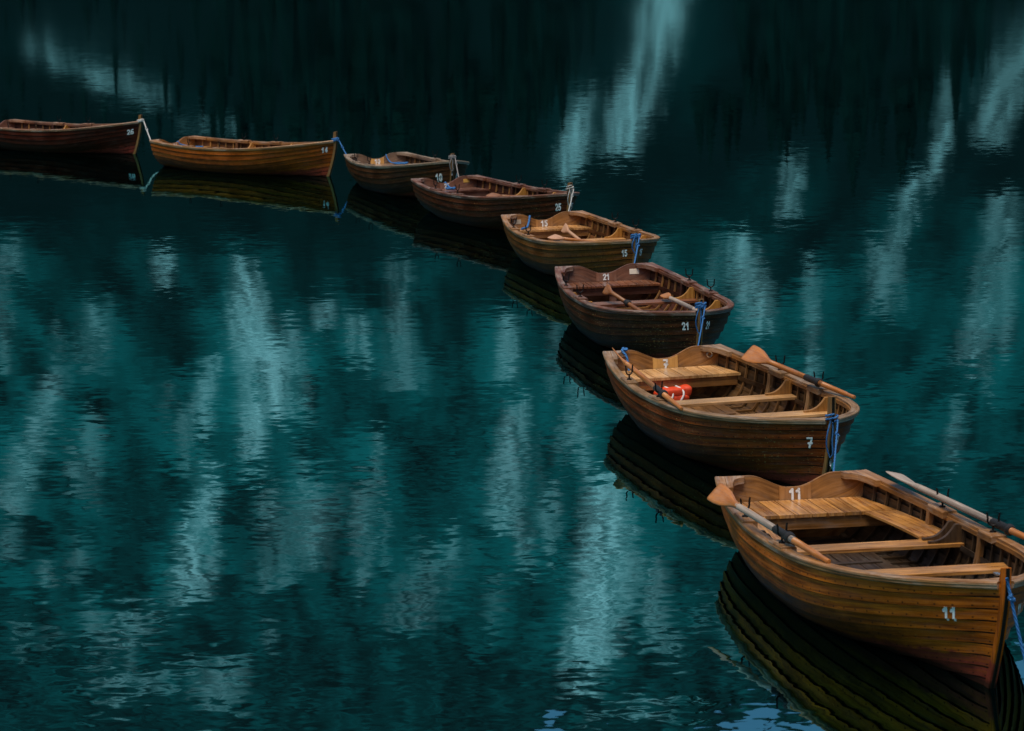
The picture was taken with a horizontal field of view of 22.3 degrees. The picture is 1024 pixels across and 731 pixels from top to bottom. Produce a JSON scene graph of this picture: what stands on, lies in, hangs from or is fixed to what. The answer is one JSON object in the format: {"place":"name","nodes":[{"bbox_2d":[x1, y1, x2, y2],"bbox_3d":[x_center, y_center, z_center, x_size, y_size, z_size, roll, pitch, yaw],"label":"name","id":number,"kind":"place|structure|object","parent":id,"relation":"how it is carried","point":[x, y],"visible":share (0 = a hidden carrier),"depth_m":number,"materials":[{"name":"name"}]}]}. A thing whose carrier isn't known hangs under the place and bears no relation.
{"place":"outdoors","nodes":[
{"label":"outdoors","id":0,"kind":"place"},
{"bbox_2d":[0,0,1023,730],"bbox_3d":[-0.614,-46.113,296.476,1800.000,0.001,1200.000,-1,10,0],"label":"lake water","id":1,"kind":"structure","parent":0,"point":[340,448],"depth_m":30.18,"materials":[{"name":"teal liquid"}]},
{"bbox_2d":[0,115,142,153],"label":"rowing boat","id":2,"kind":"object","parent":1,"relation":"on","point":[56,137],"visible":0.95,"depth_m":56.80,"materials":[{"name":"brown wood"}]},
{"bbox_2d":[137,118,150,139],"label":"mooring rope","id":3,"kind":"object","parent":2,"relation":"attached to","point":[141,120],"visible":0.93,"depth_m":56.14,"materials":[{"name":"white fabric"}]},
{"bbox_2d":[149,132,337,176],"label":"rowing boat","id":4,"kind":"object","parent":1,"relation":"on","point":[232,156],"visible":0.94,"depth_m":51.56,"materials":[{"name":"brown wood"}]},
{"bbox_2d":[332,137,345,153],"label":"mooring rope","id":5,"kind":"object","parent":4,"relation":"attached to","point":[336,139],"visible":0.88,"depth_m":50.72,"materials":[{"name":"blue fabric"}]},
{"bbox_2d":[344,150,469,197],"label":"rowing boat","id":6,"kind":"object","parent":1,"relation":"on","point":[383,175],"visible":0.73,"depth_m":47.16,"materials":[{"name":"brown wood"}]},
{"bbox_2d":[385,154,407,164],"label":"loose rope","id":7,"kind":"object","parent":6,"relation":"on","point":[398,163],"visible":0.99,"depth_m":49.92,"materials":[{"name":"blue fabric"}]},
{"bbox_2d":[448,155,458,176],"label":"mooring rope","id":8,"kind":"object","parent":6,"relation":"attached to","point":[451,157],"visible":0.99,"depth_m":45.77,"materials":[{"name":"fabric"}]},
{"bbox_2d":[411,175,579,229],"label":"rowing boat","id":9,"kind":"object","parent":1,"relation":"on","point":[467,201],"visible":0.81,"depth_m":42.50,"materials":[{"name":"brown wood"}]},
{"bbox_2d":[444,182,455,189],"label":"loose rope","id":10,"kind":"object","parent":9,"relation":"on","point":[449,188],"visible":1,"depth_m":44.62,"materials":[{"name":"blue fabric"}]},
{"bbox_2d":[486,193,520,196],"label":"oar","id":11,"kind":"object","parent":9,"relation":"in","point":[493,195],"visible":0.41,"depth_m":43.33,"materials":[{"name":"brown wood"}]},
{"bbox_2d":[566,185,573,210],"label":"mooring rope","id":12,"kind":"object","parent":9,"relation":"attached to","point":[572,187],"visible":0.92,"depth_m":40.62,"materials":[{"name":"fabric"}]},
{"bbox_2d":[501,210,659,275],"bbox_3d":[1.064,-1.672,36.968,1.721,1.017,4.684,-4,11,-15],"label":"rowing boat","id":13,"kind":"object","parent":1,"relation":"on","point":[608,249],"visible":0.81,"depth_m":36.75,"materials":[{"name":"brown wood"}]},
{"bbox_2d":[521,215,530,229],"bbox_3d":[0.214,-2.146,38.939,0.059,0.182,0.427,2,10,16],"label":"loose rope","id":14,"kind":"object","parent":13,"relation":"on","point":[528,223],"visible":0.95,"depth_m":38.99,"materials":[{"name":"blue fabric"}]},
{"bbox_2d":[547,234,592,241],"bbox_3d":[1.147,-1.746,36.668,0.143,0.140,2.466,-6,11,-27],"label":"oar","id":15,"kind":"object","parent":13,"relation":"in","point":[556,237],"visible":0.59,"depth_m":37.34,"materials":[{"name":"brown wood"}]},
{"bbox_2d":[561,223,579,238],"bbox_3d":[1.124,-1.663,36.751,0.065,0.499,2.037,-5,11,-22],"label":"oar","id":16,"kind":"object","parent":13,"relation":"on","point":[565,228],"visible":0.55,"depth_m":37.48,"materials":[{"name":"brown wood"}]},
{"bbox_2d":[630,233,640,262],"bbox_3d":[1.613,-1.414,33.977,0.147,0.462,1.701,0,10,3],"label":"mooring rope","id":17,"kind":"object","parent":13,"relation":"attached to","point":[636,236],"visible":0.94,"depth_m":34.63,"materials":[{"name":"fabric"}]},
{"bbox_2d":[555,262,733,357],"bbox_3d":[1.629,-0.638,30.830,1.720,1.053,4.712,-3,11,-11],"label":"rowing boat","id":18,"kind":"object","parent":1,"relation":"on","point":[657,325],"visible":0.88,"depth_m":30.67,"materials":[{"name":"brown wood"}]},
{"bbox_2d":[602,284,640,309],"bbox_3d":[1.601,-0.600,30.660,0.084,0.490,2.125,-6,11,-26],"label":"oar","id":19,"kind":"object","parent":18,"relation":"in","point":[607,290],"visible":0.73,"depth_m":31.22,"materials":[{"name":"brown wood"}]},
{"bbox_2d":[660,292,696,310],"bbox_3d":[2.036,-0.722,30.479,0.119,0.157,2.436,-2,10,-8],"label":"oar","id":20,"kind":"object","parent":18,"relation":"on","point":[667,295],"visible":0.74,"depth_m":30.75,"materials":[{"name":"white wood"}]},
{"bbox_2d":[695,302,706,345],"bbox_3d":[1.992,-0.333,27.730,0.134,0.474,1.828,0,10,6],"label":"mooring rope","id":21,"kind":"object","parent":18,"relation":"attached to","point":[698,305],"visible":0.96,"depth_m":28.45,"materials":[{"name":"fabric"}]},
{"bbox_2d":[602,344,859,485],"bbox_3d":[2.152,0.410,24.539,1.720,1.113,4.693,-4,11,-15],"label":"rowing boat","id":22,"kind":"object","parent":1,"relation":"on","point":[766,421],"visible":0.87,"depth_m":24.30,"materials":[{"name":"brown wood"}]},
{"bbox_2d":[621,347,629,370],"bbox_3d":[1.151,-0.072,26.554,0.080,0.225,0.250,-2,10,-7],"label":"loose rope","id":23,"kind":"object","parent":22,"relation":"attached to","point":[623,349],"visible":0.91,"depth_m":26.49,"materials":[{"name":"blue fabric"}]},
{"bbox_2d":[612,348,682,410],"bbox_3d":[1.284,0.115,24.841,0.110,0.186,2.555,-3,10,-10],"label":"oar","id":24,"kind":"object","parent":22,"relation":"on","point":[663,393],"visible":0.98,"depth_m":24.59,"materials":[{"name":"brown wood"}]},
{"bbox_2d":[653,384,691,400],"bbox_3d":[1.599,0.301,26.206,0.460,0.190,0.215,-5,11,-21],"label":"lifebuoy","id":25,"kind":"object","parent":22,"relation":"on","point":[680,392],"visible":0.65,"depth_m":26.16,"materials":[{"name":"red plastic"}]},
{"bbox_2d":[741,345,855,398],"bbox_3d":[2.776,0.054,24.958,0.148,0.174,2.249,-5,11,-22],"label":"oar","id":26,"kind":"object","parent":22,"relation":"on","point":[754,354],"visible":1,"depth_m":25.25,"materials":[{"name":"brown wood"}]},
{"bbox_2d":[825,413,838,470],"bbox_3d":[2.692,0.751,21.703,0.125,0.501,1.404,0,10,5],"label":"mooring rope","id":27,"kind":"object","parent":22,"relation":"attached to","point":[836,432],"visible":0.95,"depth_m":22.22,"materials":[{"name":"fabric"}]},
{"bbox_2d":[715,469,1023,688],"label":"rowing boat","id":28,"kind":"object","parent":1,"relation":"on","point":[943,602],"visible":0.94,"depth_m":18.57,"materials":[{"name":"brown wood"}]},
{"bbox_2d":[707,483,830,563],"bbox_3d":[1.871,1.137,18.812,0.122,0.132,2.203,-4,10,-17],"label":"oar","id":29,"kind":"object","parent":28,"relation":"on","point":[721,494],"visible":0.98,"depth_m":19.02,"materials":[{"name":"brown wood"}]},
{"bbox_2d":[886,471,1023,539],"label":"oar","id":30,"kind":"object","parent":28,"relation":"on","point":[1009,529],"visible":1,"depth_m":19.41,"materials":[{"name":"grey wood"}]},
{"bbox_2d":[1005,577,1023,659],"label":"mooring rope","id":31,"kind":"object","parent":28,"relation":"hanging from","point":[1011,599],"visible":1,"depth_m":16.51,"materials":[{"name":"blue fabric"}]}
]}

